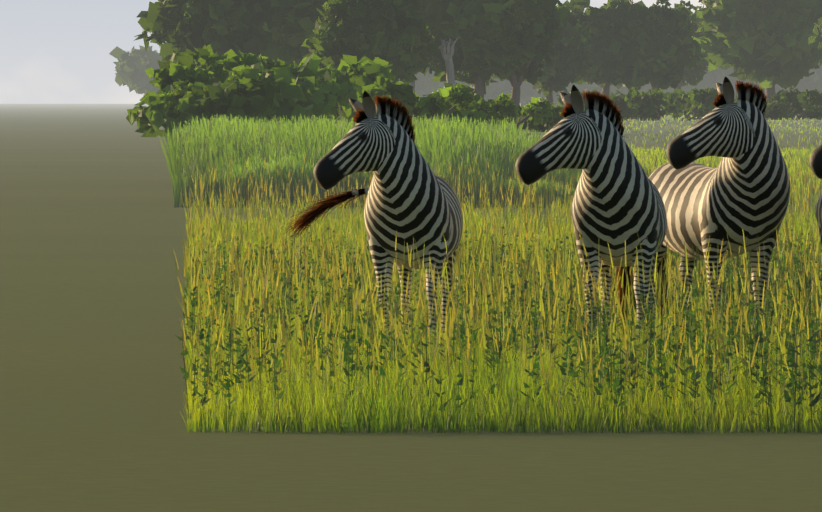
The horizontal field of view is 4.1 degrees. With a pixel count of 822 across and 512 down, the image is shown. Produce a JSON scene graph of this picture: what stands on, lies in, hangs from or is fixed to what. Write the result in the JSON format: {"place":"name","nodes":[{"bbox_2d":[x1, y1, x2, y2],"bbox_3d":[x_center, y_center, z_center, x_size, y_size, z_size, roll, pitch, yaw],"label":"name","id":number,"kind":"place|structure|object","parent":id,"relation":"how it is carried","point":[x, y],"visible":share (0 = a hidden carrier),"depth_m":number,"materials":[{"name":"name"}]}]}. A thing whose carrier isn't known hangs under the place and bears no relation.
{"place":"outdoors","nodes":[
{"label":"outdoors","id":0,"kind":"place"},
{"bbox_2d":[0,0,705,103],"label":"sky","id":1,"kind":"structure","parent":0,"point":[52,51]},
{"bbox_2d":[0,104,821,511],"bbox_3d":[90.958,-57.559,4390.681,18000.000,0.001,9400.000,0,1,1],"label":"ground","id":2,"kind":"structure","parent":0,"point":[92,238],"depth_m":63.77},
{"bbox_2d":[109,45,161,95],"bbox_3d":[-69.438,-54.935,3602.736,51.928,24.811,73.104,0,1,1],"label":"tree","id":3,"kind":"object","parent":2,"relation":"on","point":[132,67],"visible":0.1,"depth_m":3573.04,"materials":[{"name":"green plant"}]},
{"bbox_2d":[126,53,285,136],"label":"bush","id":4,"kind":"object","parent":2,"relation":"on","point":[184,93],"visible":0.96,"depth_m":594.72,"materials":[{"name":"green plant"}]},
{"bbox_2d":[134,0,285,67],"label":"tree","id":5,"kind":"object","parent":2,"relation":"on","point":[221,27],"visible":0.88,"depth_m":996.31,"materials":[{"name":"green plant"}]},
{"bbox_2d":[157,44,357,126],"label":"bush","id":6,"kind":"object","parent":2,"relation":"on","point":[309,96],"visible":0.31,"depth_m":616.92,"materials":[{"name":"green plant"}]},
{"bbox_2d":[265,0,328,67],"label":"tree","id":7,"kind":"object","parent":2,"relation":"on","point":[299,19],"visible":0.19,"depth_m":997.09,"materials":[{"name":"green plant"}]},
{"bbox_2d":[284,52,395,125],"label":"bush","id":8,"kind":"object","parent":2,"relation":"on","point":[364,71],"visible":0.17,"depth_m":632.85,"materials":[{"name":"green plant"}]},
{"bbox_2d":[159,113,582,207],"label":"grass","id":9,"kind":"structure","parent":2,"relation":"on","point":[216,143],"depth_m":205.64,"materials":[{"name":"green plant"}]},
{"bbox_2d":[302,0,439,82],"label":"tree","id":10,"kind":"object","parent":2,"relation":"on","point":[395,33],"visible":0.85,"depth_m":897.48,"materials":[{"name":"green plant"}]},
{"bbox_2d":[283,91,462,340],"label":"zebra","id":11,"kind":"object","parent":2,"relation":"on","point":[411,194],"visible":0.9,"depth_m":85.66},
{"bbox_2d":[355,73,488,126],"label":"bush","id":12,"kind":"object","parent":2,"relation":"on","point":[454,101],"visible":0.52,"depth_m":595.93,"materials":[{"name":"green plant"}]},
{"bbox_2d":[414,56,431,88],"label":"tree","id":13,"kind":"object","parent":2,"relation":"on","point":[427,67],"depth_m":1051.52,"materials":[{"name":"green plant"}]},
{"bbox_2d":[422,74,438,93],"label":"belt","id":14,"kind":"object","parent":2,"relation":"on","point":[435,86],"depth_m":3604.11,"materials":[{"name":"green plant"}]},
{"bbox_2d":[438,36,459,87],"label":"trunk","id":15,"kind":"object","parent":2,"relation":"on","point":[447,58],"visible":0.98,"depth_m":899.74,"materials":[{"name":"grey wood"}]},
{"bbox_2d":[399,70,520,100],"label":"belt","id":16,"kind":"object","parent":2,"relation":"on","point":[425,86],"visible":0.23,"depth_m":3570.67,"materials":[{"name":"green plant"}]},
{"bbox_2d":[431,85,551,128],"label":"bush","id":17,"kind":"object","parent":2,"relation":"on","point":[502,106],"visible":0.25,"depth_m":645.71,"materials":[{"name":"green plant"}]},
{"bbox_2d":[414,0,570,98],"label":"tree","id":18,"kind":"object","parent":2,"relation":"on","point":[472,24],"visible":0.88,"depth_m":995.85,"materials":[{"name":"green plant"}]},
{"bbox_2d":[481,0,562,106],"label":"tree","id":19,"kind":"object","parent":2,"relation":"on","point":[530,71],"visible":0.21,"depth_m":998.44,"materials":[{"name":"green plant"}]},
{"bbox_2d":[501,102,585,131],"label":"bush","id":20,"kind":"object","parent":2,"relation":"on","point":[548,124],"visible":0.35,"depth_m":692.37,"materials":[{"name":"green plant"}]},
{"bbox_2d":[520,81,595,106],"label":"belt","id":21,"kind":"object","parent":2,"relation":"on","point":[528,92],"visible":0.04,"depth_m":3579.82,"materials":[{"name":"green plant"}]},
{"bbox_2d":[532,3,593,104],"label":"tree","id":22,"kind":"object","parent":2,"relation":"on","point":[571,63],"visible":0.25,"depth_m":1197.14,"materials":[{"name":"green plant"}]},
{"bbox_2d":[515,85,666,336],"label":"zebra","id":23,"kind":"object","parent":2,"relation":"on","point":[617,203],"visible":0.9,"depth_m":86.08},
{"bbox_2d":[555,88,652,120],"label":"bush","id":24,"kind":"object","parent":2,"relation":"on","point":[644,99],"visible":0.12,"depth_m":1096.27,"materials":[{"name":"green plant"}]},
{"bbox_2d":[541,82,673,106],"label":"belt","id":25,"kind":"object","parent":2,"relation":"on","point":[593,86],"visible":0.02,"depth_m":3572.73,"materials":[{"name":"green plant"}]},
{"bbox_2d":[558,0,659,95],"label":"tree","id":26,"kind":"object","parent":2,"relation":"on","point":[604,26],"visible":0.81,"depth_m":1246.44,"materials":[{"name":"green plant"}]},
{"bbox_2d":[616,0,702,112],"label":"tree","id":27,"kind":"object","parent":2,"relation":"on","point":[675,45],"visible":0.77,"depth_m":1247.02,"materials":[{"name":"green plant"}]},
{"bbox_2d":[608,86,718,120],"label":"bush","id":28,"kind":"object","parent":2,"relation":"on","point":[700,101],"visible":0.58,"depth_m":1095.38,"materials":[{"name":"green plant"}]},
{"bbox_2d":[611,65,757,105],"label":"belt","id":29,"kind":"object","parent":2,"relation":"on","point":[712,78],"visible":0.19,"depth_m":3572.38,"materials":[{"name":"green plant"}]},
{"bbox_2d":[676,6,708,111],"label":"tree","id":30,"kind":"object","parent":2,"relation":"on","point":[691,76],"visible":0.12,"depth_m":1498.29,"materials":[{"name":"green plant"}]},
{"bbox_2d":[649,76,789,332],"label":"zebra","id":31,"kind":"object","parent":2,"relation":"on","point":[744,186],"visible":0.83,"depth_m":88.14},
{"bbox_2d":[661,88,790,119],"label":"bush","id":32,"kind":"object","parent":2,"relation":"on","point":[676,100],"visible":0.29,"depth_m":1141.24,"materials":[{"name":"green plant"}]},
{"bbox_2d":[692,0,821,101],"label":"tree","id":33,"kind":"object","parent":2,"relation":"on","point":[764,43],"visible":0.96,"depth_m":1393.53,"materials":[{"name":"green plant"}]},
{"bbox_2d":[712,59,821,98],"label":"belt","id":34,"kind":"object","parent":2,"relation":"on","point":[813,81],"visible":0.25,"depth_m":3567.57,"materials":[{"name":"green plant"}]},
{"bbox_2d":[736,88,821,119],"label":"bush","id":35,"kind":"object","parent":2,"relation":"on","point":[807,103],"visible":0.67,"depth_m":1142.36,"materials":[{"name":"green plant"}]},
{"bbox_2d":[808,17,821,49],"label":"tree","id":36,"kind":"object","parent":2,"relation":"on","point":[817,31],"visible":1,"depth_m":1377.09,"materials":[{"name":"green plant"}]},
{"bbox_2d":[809,144,821,246],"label":"zebra","id":37,"kind":"object","parent":2,"relation":"on","point":[815,160],"visible":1,"depth_m":87.03},
{"bbox_2d":[173,115,821,432],"bbox_3d":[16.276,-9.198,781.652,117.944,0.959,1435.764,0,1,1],"label":"grass field","id":38,"kind":"structure","parent":0,"point":[523,346],"depth_m":74.44,"materials":[{"name":"green plant"}]}
]}

